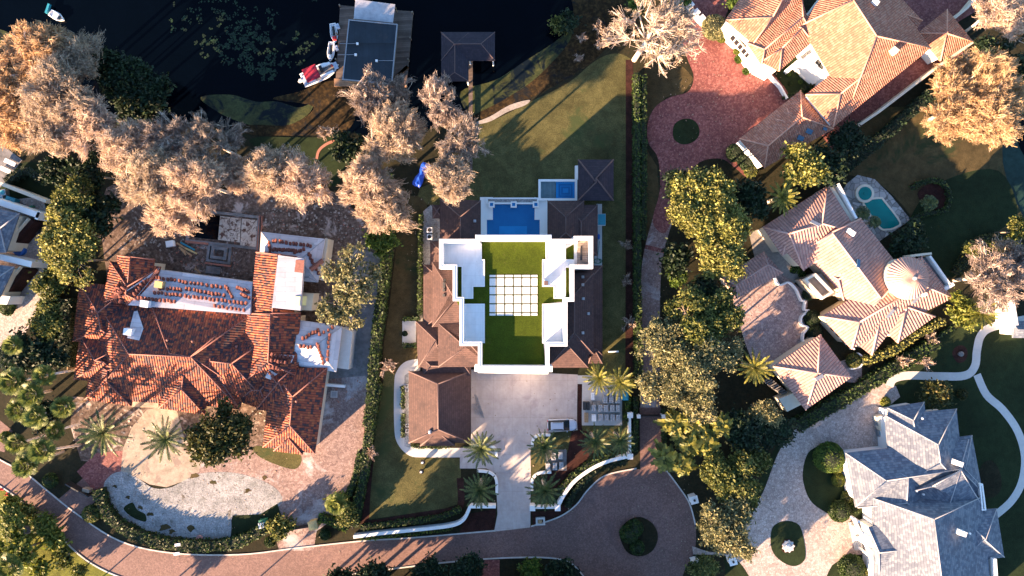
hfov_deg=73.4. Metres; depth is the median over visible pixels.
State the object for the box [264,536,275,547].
topiary shrub
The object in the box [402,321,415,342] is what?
patio
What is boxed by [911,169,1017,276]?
lawn
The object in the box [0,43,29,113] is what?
cypress tree
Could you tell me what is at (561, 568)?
leafy tree
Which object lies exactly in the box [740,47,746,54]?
window
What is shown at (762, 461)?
oak tree
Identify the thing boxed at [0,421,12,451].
driveway
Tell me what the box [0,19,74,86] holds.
cypress tree
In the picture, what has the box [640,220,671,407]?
driveway
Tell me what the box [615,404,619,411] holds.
paver pallet
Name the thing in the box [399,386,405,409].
hedge
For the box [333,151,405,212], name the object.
cypress tree
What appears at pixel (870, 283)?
turret house
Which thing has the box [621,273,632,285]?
bare bush
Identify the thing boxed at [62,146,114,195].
leafy tree
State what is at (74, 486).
driveway gate
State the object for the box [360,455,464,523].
mulch bed
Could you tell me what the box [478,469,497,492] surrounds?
kerb wall
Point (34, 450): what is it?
palm tree
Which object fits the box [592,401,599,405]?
paver pallet
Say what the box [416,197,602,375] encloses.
white house
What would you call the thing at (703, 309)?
oak tree
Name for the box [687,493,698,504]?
entrance pillar
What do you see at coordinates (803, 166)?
oak tree
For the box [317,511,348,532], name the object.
hedge
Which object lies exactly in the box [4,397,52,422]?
palm tree
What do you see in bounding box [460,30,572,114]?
algae mat
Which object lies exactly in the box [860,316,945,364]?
hedge
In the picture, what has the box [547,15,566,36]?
oak tree
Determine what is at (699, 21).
planter wall
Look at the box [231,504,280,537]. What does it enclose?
lawn
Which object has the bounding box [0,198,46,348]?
courtyard
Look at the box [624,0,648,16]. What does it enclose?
leafy tree
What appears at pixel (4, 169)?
sun lounger
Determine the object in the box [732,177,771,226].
leafy tree
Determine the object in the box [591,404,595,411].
paver pallet
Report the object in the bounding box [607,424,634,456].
palm tree
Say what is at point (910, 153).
lawn
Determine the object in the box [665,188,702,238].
oak tree
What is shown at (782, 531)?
lawn
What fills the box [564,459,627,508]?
hedge
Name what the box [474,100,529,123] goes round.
shore sand
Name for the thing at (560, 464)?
paver pallet
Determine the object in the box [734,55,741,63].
topiary shrub
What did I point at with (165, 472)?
forecourt
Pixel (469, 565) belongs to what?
leafy tree
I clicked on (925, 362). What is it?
bare bush
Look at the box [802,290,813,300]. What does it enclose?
topiary shrub
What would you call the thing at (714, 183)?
oak tree
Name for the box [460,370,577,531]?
driveway
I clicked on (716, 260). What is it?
oak tree
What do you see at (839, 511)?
topiary shrub
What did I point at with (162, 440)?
palm tree
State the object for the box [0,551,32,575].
leafy tree
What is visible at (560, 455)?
paver pallet
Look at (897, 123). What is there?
hedge
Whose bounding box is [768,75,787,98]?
courtyard wall
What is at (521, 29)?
lake water
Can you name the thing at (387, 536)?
hedge
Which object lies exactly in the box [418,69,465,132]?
cypress tree
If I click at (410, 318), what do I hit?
hedge
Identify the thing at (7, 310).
topiary shrub
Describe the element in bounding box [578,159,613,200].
pool pavilion
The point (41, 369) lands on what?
palm tree
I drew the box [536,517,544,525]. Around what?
mailbox
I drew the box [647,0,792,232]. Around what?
driveway
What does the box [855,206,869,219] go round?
palm tree
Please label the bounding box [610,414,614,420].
paver pallet
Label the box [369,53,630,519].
lawn
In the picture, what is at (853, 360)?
topiary shrub
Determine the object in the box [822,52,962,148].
service path
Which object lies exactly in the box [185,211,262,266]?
unfinished pool
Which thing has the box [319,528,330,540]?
topiary shrub
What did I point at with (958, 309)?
leafy tree
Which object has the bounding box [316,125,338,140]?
bare bush
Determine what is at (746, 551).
oak tree
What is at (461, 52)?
dock
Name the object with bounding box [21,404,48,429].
palm tree
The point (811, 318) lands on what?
topiary shrub
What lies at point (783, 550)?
fountain bed
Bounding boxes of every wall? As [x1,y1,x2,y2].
[82,487,92,492]
[326,383,345,387]
[353,503,495,538]
[472,443,497,456]
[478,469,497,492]
[530,411,632,510]
[531,433,549,446]
[531,470,550,490]
[690,8,701,25]
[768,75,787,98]
[773,277,806,301]
[798,299,808,341]
[849,352,862,369]
[856,42,972,125]
[953,0,973,18]
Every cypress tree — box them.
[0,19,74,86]
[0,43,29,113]
[0,93,31,155]
[12,49,97,133]
[13,92,92,157]
[52,25,105,87]
[54,90,121,163]
[90,116,159,178]
[113,141,181,213]
[133,109,199,156]
[140,194,204,238]
[157,143,231,225]
[176,108,250,176]
[216,152,249,196]
[233,142,292,202]
[271,143,333,213]
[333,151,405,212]
[336,63,393,127]
[350,179,417,234]
[361,96,428,167]
[381,73,417,104]
[405,117,427,152]
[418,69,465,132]
[422,145,477,207]
[433,112,492,165]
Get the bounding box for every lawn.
[0,162,57,211]
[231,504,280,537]
[249,137,345,185]
[253,446,301,468]
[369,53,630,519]
[383,196,426,372]
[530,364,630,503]
[644,51,692,233]
[673,119,699,143]
[724,323,1023,575]
[770,521,805,565]
[824,105,1022,278]
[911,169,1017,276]
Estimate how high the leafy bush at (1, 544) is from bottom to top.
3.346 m
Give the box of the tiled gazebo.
[919,9,973,63]
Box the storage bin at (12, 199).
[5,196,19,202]
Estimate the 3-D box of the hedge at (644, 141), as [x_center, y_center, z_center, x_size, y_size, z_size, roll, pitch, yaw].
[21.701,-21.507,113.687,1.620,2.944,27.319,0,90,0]
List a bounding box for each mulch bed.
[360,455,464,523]
[459,509,495,532]
[531,504,573,524]
[542,431,596,501]
[577,384,582,434]
[625,60,632,383]
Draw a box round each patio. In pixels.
[0,144,21,186]
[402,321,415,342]
[750,229,798,282]
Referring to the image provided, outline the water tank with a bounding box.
[165,240,175,247]
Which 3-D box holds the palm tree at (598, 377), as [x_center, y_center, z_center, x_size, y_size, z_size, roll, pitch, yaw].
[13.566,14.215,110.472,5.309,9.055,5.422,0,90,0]
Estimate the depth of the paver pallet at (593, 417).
114.34 m
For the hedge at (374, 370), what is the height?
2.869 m
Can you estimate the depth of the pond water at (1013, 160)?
115.12 m
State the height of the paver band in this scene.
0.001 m
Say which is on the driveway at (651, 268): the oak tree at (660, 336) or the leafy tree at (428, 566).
the oak tree at (660, 336)
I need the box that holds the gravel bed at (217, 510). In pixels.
[104,472,281,538]
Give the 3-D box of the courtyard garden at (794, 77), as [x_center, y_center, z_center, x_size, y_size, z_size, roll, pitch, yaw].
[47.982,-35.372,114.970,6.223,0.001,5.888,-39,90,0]
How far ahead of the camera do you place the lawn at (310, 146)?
114.99 m
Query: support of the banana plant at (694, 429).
on the ground at (732, 392)
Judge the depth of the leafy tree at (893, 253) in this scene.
112.04 m
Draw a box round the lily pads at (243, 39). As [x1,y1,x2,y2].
[169,0,318,80]
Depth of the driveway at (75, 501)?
114.98 m
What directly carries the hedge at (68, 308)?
on the ground at (732, 392)
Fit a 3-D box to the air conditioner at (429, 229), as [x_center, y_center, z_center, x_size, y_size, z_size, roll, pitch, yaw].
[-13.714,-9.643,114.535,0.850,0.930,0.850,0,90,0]
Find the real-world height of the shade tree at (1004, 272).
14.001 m
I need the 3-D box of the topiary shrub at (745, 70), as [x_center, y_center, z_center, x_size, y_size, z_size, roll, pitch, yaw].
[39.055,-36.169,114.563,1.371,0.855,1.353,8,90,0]
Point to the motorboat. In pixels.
(312, 74)
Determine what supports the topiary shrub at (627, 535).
on the traffic island
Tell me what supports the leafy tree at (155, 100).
on the ground at (732, 392)
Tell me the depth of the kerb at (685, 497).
114.90 m
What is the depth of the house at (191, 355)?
109.66 m
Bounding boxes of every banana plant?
[647,438,678,473]
[653,407,684,437]
[669,430,690,448]
[671,453,698,477]
[676,432,705,458]
[679,409,703,437]
[697,420,713,440]
[698,432,720,456]
[710,412,733,438]
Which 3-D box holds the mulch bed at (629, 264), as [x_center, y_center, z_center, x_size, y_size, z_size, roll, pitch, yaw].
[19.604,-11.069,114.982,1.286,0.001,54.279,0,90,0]
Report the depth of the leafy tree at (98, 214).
106.63 m
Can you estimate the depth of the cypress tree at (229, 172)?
104.83 m
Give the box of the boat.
[45,4,64,20]
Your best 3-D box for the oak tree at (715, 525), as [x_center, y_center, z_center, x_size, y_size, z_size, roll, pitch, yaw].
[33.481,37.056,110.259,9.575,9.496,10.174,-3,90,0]
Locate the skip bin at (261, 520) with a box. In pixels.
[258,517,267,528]
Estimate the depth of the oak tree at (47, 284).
109.57 m
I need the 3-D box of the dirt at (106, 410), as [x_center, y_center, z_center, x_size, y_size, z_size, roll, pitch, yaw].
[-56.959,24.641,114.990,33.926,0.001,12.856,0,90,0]
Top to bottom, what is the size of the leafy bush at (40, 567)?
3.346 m
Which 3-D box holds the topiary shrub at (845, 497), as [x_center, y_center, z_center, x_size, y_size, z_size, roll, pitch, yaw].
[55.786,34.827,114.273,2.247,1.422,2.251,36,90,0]
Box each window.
[729,33,736,41]
[733,38,740,46]
[737,43,744,50]
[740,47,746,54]
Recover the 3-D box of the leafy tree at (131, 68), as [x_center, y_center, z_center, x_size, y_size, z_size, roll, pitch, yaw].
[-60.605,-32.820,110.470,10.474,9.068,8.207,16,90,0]
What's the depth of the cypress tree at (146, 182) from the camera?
101.58 m
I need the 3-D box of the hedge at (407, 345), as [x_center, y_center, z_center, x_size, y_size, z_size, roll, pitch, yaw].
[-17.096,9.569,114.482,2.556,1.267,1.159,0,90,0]
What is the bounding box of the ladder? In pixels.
[472,395,483,416]
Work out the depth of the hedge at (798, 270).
114.06 m
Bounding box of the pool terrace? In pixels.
[843,175,909,240]
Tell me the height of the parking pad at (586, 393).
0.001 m
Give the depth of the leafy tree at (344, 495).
112.98 m
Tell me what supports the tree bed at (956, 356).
on the lawn at (984, 422)
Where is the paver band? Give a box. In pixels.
[645,245,663,252]
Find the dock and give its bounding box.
[441,32,494,172]
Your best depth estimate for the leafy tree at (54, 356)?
109.08 m
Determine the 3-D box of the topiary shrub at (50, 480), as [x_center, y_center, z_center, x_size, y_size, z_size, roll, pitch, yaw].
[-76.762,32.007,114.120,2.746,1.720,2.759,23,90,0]
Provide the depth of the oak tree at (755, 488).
107.63 m
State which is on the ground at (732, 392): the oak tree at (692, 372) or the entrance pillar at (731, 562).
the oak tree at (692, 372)
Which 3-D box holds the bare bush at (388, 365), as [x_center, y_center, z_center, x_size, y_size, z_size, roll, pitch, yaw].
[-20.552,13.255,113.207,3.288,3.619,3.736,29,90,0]
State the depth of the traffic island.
114.90 m
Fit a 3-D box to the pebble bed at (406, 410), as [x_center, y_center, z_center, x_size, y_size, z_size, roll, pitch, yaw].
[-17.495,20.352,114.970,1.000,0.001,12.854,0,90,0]
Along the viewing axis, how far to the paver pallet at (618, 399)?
113.99 m
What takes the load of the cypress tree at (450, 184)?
on the lawn at (558, 133)
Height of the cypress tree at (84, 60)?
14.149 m
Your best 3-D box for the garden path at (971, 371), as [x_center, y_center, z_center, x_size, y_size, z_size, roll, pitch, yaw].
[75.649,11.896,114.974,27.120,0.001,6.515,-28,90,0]
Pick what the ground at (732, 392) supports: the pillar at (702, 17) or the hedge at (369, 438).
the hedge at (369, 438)
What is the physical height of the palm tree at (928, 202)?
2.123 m
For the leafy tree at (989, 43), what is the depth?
109.35 m
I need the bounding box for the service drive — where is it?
[329,247,380,382]
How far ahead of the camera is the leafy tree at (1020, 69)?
108.14 m
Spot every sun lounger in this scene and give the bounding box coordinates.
[0,166,10,172]
[4,158,15,166]
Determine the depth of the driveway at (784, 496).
114.98 m
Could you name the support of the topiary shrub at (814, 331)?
on the ground at (732, 392)
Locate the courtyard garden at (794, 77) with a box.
[776,57,812,93]
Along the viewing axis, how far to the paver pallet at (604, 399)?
114.16 m
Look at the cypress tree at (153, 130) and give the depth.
103.57 m
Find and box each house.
[72,232,355,454]
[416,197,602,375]
[721,0,931,168]
[758,183,954,355]
[842,402,1004,575]
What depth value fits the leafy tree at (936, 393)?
111.50 m
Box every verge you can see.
[0,491,112,575]
[355,560,578,575]
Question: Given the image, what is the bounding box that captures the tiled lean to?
[720,252,782,298]
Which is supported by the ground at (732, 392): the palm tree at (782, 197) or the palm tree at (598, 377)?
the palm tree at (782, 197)
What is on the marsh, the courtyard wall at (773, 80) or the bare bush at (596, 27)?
the bare bush at (596, 27)
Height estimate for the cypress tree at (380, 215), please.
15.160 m
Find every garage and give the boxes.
[408,371,470,445]
[763,334,851,411]
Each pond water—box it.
[1002,91,1023,217]
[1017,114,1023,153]
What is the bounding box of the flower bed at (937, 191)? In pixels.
[917,184,945,209]
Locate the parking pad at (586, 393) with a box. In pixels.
[578,375,621,424]
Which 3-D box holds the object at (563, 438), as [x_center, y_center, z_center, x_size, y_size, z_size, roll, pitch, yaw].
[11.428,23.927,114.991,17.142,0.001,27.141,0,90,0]
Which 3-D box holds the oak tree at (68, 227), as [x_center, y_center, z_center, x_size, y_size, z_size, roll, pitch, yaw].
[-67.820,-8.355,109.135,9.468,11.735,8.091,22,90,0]
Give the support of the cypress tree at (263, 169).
on the dirt at (250, 202)
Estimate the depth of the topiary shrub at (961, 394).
114.06 m
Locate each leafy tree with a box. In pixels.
[0,325,51,378]
[0,502,26,543]
[1,536,40,570]
[19,395,64,436]
[25,333,70,374]
[28,509,60,539]
[35,153,72,187]
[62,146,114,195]
[69,190,126,239]
[86,45,126,83]
[97,52,160,104]
[108,95,159,128]
[125,67,176,119]
[181,396,257,472]
[322,490,352,510]
[322,563,354,575]
[328,128,365,165]
[351,556,394,575]
[361,227,403,261]
[409,551,448,575]
[445,548,487,575]
[516,556,544,575]
[544,556,583,575]
[552,7,586,33]
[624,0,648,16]
[656,236,698,281]
[657,165,688,203]
[665,270,688,287]
[667,0,691,10]
[678,272,736,315]
[722,0,737,9]
[724,402,769,457]
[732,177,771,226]
[758,409,800,448]
[804,140,853,187]
[825,116,871,158]
[885,237,908,258]
[888,216,931,257]
[914,377,956,409]
[943,287,984,332]
[969,32,1015,68]
[996,51,1023,90]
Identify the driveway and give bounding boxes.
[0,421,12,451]
[47,479,94,527]
[77,451,122,489]
[197,450,257,475]
[250,375,367,550]
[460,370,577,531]
[482,560,499,575]
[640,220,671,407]
[640,407,661,486]
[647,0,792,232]
[692,383,899,575]
[904,0,976,30]
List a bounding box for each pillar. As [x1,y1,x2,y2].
[307,518,319,530]
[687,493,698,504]
[698,14,705,21]
[726,554,737,565]
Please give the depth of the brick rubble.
114.94 m
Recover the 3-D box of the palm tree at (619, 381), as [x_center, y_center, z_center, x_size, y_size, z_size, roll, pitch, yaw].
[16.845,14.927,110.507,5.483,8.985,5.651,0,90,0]
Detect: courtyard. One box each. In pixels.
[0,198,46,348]
[721,274,861,382]
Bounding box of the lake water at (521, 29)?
[0,0,573,135]
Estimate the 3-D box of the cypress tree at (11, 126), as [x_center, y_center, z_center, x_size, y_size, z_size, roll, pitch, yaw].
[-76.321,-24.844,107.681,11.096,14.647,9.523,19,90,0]
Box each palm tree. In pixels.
[0,366,47,395]
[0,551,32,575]
[1,335,21,355]
[3,433,52,454]
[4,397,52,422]
[11,450,64,477]
[16,381,52,408]
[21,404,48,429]
[25,436,81,463]
[30,364,74,385]
[45,420,88,440]
[49,395,86,418]
[73,407,131,458]
[140,415,188,462]
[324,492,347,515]
[459,469,498,510]
[462,431,501,468]
[525,470,563,510]
[526,429,562,463]
[578,422,611,459]
[582,360,613,394]
[606,365,636,400]
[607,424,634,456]
[737,347,775,385]
[766,180,801,216]
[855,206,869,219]
[864,215,880,228]
[920,195,938,211]
[961,296,1001,329]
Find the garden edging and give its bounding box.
[315,140,334,158]
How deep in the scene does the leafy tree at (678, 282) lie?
112.03 m
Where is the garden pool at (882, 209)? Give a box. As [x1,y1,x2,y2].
[855,184,900,230]
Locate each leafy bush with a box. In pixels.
[0,491,23,510]
[0,540,7,565]
[1,532,27,546]
[19,501,41,519]
[24,554,56,575]
[35,525,72,552]
[49,546,74,572]
[69,563,89,575]
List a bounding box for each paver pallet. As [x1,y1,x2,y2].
[553,462,556,469]
[558,451,562,458]
[559,461,562,468]
[584,413,587,422]
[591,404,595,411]
[591,414,595,420]
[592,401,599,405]
[598,404,602,411]
[598,414,602,420]
[602,396,606,402]
[603,404,607,411]
[604,414,608,420]
[608,396,612,402]
[609,404,613,411]
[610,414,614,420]
[615,396,619,402]
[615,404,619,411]
[615,414,619,420]
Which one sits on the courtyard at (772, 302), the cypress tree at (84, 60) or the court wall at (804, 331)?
the court wall at (804, 331)
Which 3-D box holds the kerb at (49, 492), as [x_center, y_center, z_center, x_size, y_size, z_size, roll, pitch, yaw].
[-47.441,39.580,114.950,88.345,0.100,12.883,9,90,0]
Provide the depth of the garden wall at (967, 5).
113.00 m
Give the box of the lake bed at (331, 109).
[242,80,356,135]
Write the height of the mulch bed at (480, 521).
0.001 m
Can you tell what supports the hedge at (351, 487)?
on the ground at (732, 392)
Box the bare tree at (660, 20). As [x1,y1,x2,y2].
[599,0,705,76]
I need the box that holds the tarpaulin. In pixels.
[412,162,427,187]
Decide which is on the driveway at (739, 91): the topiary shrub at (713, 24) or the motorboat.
the topiary shrub at (713, 24)
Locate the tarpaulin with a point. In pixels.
(418, 179)
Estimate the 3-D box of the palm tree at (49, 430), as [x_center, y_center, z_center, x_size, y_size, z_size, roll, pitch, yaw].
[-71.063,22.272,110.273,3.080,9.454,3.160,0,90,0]
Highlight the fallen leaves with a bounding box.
[124,53,800,570]
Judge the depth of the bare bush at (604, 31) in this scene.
112.95 m
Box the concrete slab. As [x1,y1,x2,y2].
[205,266,220,273]
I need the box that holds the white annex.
[995,299,1023,337]
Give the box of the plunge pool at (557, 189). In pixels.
[538,166,577,200]
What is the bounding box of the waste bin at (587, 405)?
[586,401,589,409]
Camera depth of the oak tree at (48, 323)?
108.30 m
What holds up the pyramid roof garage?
on the ground at (732, 392)
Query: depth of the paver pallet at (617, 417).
114.04 m
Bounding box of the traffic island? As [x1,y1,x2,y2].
[619,517,657,555]
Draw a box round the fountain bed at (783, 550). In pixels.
[782,539,794,552]
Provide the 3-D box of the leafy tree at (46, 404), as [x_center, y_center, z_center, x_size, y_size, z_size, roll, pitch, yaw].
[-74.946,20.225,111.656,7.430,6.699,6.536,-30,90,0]
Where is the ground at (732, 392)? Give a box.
[0,0,1023,575]
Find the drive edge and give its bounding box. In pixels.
[839,518,862,554]
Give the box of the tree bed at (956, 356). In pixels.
[952,345,967,362]
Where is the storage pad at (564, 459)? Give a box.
[545,450,566,470]
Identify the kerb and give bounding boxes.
[0,459,494,555]
[0,486,583,575]
[531,468,636,526]
[666,471,695,524]
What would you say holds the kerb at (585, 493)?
on the road
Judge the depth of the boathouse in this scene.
111.15 m
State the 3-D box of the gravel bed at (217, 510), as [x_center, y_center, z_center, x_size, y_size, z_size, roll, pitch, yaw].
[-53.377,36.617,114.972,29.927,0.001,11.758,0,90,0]
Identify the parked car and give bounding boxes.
[547,418,576,431]
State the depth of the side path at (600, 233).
114.98 m
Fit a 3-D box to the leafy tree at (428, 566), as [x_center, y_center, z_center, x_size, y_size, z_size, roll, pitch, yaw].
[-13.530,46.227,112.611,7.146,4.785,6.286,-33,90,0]
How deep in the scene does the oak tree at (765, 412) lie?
109.08 m
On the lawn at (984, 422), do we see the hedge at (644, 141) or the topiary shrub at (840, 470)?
the topiary shrub at (840, 470)
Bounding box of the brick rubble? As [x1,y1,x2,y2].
[172,200,367,402]
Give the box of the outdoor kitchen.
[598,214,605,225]
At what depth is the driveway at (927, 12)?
114.98 m
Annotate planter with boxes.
[13,248,26,255]
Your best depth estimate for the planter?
114.16 m
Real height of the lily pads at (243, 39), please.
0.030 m
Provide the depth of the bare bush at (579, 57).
113.41 m
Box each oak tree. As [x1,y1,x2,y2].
[25,296,65,342]
[26,266,70,302]
[35,203,105,257]
[36,240,106,290]
[48,172,96,217]
[265,512,298,542]
[314,281,365,330]
[318,241,382,309]
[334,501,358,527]
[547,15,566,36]
[630,315,691,370]
[634,361,688,410]
[658,285,745,358]
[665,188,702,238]
[665,327,729,395]
[669,164,738,220]
[675,380,718,413]
[681,401,722,425]
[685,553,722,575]
[690,191,754,251]
[695,495,755,556]
[696,233,749,285]
[699,449,757,499]
[708,335,745,376]
[710,529,760,563]
[715,476,763,514]
[744,398,785,428]
[744,446,775,478]
[779,139,831,189]
[961,238,1000,268]
[995,214,1023,246]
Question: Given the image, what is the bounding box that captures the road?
[0,461,695,575]
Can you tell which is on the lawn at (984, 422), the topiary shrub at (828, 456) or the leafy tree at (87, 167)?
the topiary shrub at (828, 456)
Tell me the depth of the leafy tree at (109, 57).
106.93 m
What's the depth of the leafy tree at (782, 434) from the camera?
110.62 m
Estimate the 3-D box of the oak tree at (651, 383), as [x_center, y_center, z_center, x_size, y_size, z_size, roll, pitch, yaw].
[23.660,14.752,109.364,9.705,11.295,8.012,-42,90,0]
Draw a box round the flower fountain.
[782,540,794,552]
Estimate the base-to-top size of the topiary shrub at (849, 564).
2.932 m
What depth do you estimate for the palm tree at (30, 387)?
104.24 m
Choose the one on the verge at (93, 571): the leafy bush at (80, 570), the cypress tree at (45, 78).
the leafy bush at (80, 570)
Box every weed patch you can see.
[124,503,146,521]
[159,524,170,530]
[187,525,194,531]
[190,473,198,477]
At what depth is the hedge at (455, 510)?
113.86 m
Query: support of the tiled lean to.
on the courtyard at (772, 302)
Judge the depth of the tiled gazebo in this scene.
111.04 m
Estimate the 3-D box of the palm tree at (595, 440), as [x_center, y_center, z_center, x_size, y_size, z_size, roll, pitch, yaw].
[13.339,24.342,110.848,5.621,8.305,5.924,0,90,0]
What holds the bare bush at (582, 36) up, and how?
on the marsh
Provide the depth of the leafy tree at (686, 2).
111.11 m
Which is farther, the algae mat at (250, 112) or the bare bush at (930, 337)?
the algae mat at (250, 112)
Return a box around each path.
[394,359,459,457]
[594,204,601,264]
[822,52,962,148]
[886,316,1023,386]
[974,373,1023,517]
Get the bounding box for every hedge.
[2,167,43,184]
[35,272,59,340]
[57,297,77,367]
[91,486,268,552]
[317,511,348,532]
[345,449,361,498]
[349,383,382,527]
[360,505,461,530]
[360,527,452,540]
[362,219,398,427]
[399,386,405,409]
[400,413,405,437]
[402,315,419,321]
[402,342,416,348]
[411,444,450,448]
[416,212,424,315]
[553,451,614,497]
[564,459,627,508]
[623,394,630,422]
[631,72,643,383]
[631,396,638,451]
[640,74,647,240]
[660,408,667,446]
[747,418,793,452]
[781,83,814,99]
[790,266,805,277]
[792,334,941,432]
[844,73,948,173]
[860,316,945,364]
[905,177,952,228]
[935,324,955,339]
[949,232,1001,275]
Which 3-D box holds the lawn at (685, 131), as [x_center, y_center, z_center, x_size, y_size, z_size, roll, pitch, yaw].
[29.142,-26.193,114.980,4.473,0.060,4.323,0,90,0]
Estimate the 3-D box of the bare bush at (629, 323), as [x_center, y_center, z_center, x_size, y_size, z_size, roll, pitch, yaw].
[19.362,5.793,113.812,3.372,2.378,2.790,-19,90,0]
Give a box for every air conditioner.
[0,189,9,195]
[330,391,337,397]
[427,227,432,232]
[427,234,432,239]
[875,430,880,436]
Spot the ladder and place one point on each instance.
(481, 411)
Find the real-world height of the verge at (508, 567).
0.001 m
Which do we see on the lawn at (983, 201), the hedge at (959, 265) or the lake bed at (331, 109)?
the hedge at (959, 265)
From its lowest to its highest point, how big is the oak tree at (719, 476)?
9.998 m
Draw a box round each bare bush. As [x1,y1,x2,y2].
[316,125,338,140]
[362,445,378,463]
[378,358,396,377]
[574,53,583,61]
[576,33,587,43]
[592,17,601,37]
[594,38,604,48]
[600,28,610,38]
[617,239,632,248]
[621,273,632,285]
[621,314,635,333]
[895,352,914,366]
[916,356,935,371]
[926,331,940,344]
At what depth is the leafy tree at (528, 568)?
112.59 m
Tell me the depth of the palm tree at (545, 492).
108.43 m
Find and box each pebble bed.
[404,373,409,447]
[422,205,439,264]
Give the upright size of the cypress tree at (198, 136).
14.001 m
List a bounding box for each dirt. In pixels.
[71,397,265,460]
[102,183,395,367]
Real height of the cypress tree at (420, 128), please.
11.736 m
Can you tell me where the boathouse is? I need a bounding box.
[334,0,413,87]
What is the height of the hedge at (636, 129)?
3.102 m
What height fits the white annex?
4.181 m
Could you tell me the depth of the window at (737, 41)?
111.56 m
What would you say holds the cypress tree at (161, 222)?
on the dirt at (250, 202)
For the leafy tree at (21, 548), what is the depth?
110.67 m
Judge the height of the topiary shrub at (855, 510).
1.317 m
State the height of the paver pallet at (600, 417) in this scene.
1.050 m
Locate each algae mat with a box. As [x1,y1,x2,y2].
[0,29,13,50]
[201,94,312,125]
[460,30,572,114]
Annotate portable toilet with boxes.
[621,389,627,399]
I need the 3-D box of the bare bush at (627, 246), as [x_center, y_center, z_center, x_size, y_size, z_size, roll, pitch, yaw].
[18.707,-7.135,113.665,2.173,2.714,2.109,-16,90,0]
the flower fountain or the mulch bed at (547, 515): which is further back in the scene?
the mulch bed at (547, 515)
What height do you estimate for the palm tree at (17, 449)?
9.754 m
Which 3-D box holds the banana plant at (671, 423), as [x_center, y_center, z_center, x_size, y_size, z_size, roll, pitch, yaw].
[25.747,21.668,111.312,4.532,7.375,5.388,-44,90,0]
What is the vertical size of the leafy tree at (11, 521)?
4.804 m
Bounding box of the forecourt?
[121,408,199,486]
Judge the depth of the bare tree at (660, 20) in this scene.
103.96 m
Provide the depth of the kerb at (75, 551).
114.90 m
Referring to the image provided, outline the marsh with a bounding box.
[474,0,626,118]
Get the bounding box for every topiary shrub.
[0,304,15,315]
[0,431,11,442]
[42,472,58,488]
[81,504,100,522]
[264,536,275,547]
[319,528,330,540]
[619,524,637,543]
[626,519,643,536]
[629,539,644,555]
[701,14,725,40]
[717,37,725,42]
[725,143,743,161]
[733,48,740,54]
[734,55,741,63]
[737,154,753,170]
[742,67,749,74]
[743,165,758,177]
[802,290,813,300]
[804,309,820,325]
[807,325,822,337]
[812,441,844,472]
[828,500,851,522]
[831,473,844,486]
[832,466,843,473]
[837,553,865,575]
[840,490,852,502]
[845,352,860,368]
[850,501,860,513]
[863,564,868,575]
[879,396,890,406]
[956,389,968,400]
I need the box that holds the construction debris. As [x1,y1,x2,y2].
[72,197,370,450]
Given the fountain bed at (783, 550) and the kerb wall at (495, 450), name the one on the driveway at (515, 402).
the kerb wall at (495, 450)
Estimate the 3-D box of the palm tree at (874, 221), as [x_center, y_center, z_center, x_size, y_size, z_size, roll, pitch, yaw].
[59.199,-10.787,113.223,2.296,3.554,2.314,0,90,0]
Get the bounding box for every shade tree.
[919,46,1023,151]
[952,237,1023,316]
[964,0,1023,42]
[991,234,1023,278]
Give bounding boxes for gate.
[65,481,92,496]
[293,524,307,529]
[641,415,661,416]
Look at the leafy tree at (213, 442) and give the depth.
106.95 m
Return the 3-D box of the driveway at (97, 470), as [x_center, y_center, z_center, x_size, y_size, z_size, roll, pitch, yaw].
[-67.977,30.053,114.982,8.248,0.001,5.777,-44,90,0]
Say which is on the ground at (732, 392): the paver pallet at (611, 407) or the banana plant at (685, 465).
the banana plant at (685, 465)
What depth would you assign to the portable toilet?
112.89 m
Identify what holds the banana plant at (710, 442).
on the ground at (732, 392)
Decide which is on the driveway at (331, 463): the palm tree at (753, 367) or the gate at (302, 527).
the gate at (302, 527)
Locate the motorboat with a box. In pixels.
[298,62,338,86]
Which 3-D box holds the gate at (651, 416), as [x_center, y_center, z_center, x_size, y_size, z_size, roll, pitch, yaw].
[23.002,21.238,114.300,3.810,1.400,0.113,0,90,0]
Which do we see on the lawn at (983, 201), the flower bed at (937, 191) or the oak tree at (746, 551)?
the flower bed at (937, 191)
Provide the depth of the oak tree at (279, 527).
112.81 m
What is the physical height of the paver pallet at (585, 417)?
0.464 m
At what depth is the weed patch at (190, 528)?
114.97 m
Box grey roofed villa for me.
[0,182,52,304]
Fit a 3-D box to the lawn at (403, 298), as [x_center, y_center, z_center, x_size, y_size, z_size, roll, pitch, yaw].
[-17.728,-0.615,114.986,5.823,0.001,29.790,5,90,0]
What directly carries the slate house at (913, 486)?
on the lawn at (984, 422)
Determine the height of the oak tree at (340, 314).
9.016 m
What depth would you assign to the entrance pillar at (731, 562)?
113.15 m
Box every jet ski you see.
[327,41,334,60]
[330,23,337,42]
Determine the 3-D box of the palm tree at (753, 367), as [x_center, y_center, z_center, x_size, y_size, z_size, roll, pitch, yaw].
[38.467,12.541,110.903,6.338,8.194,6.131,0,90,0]

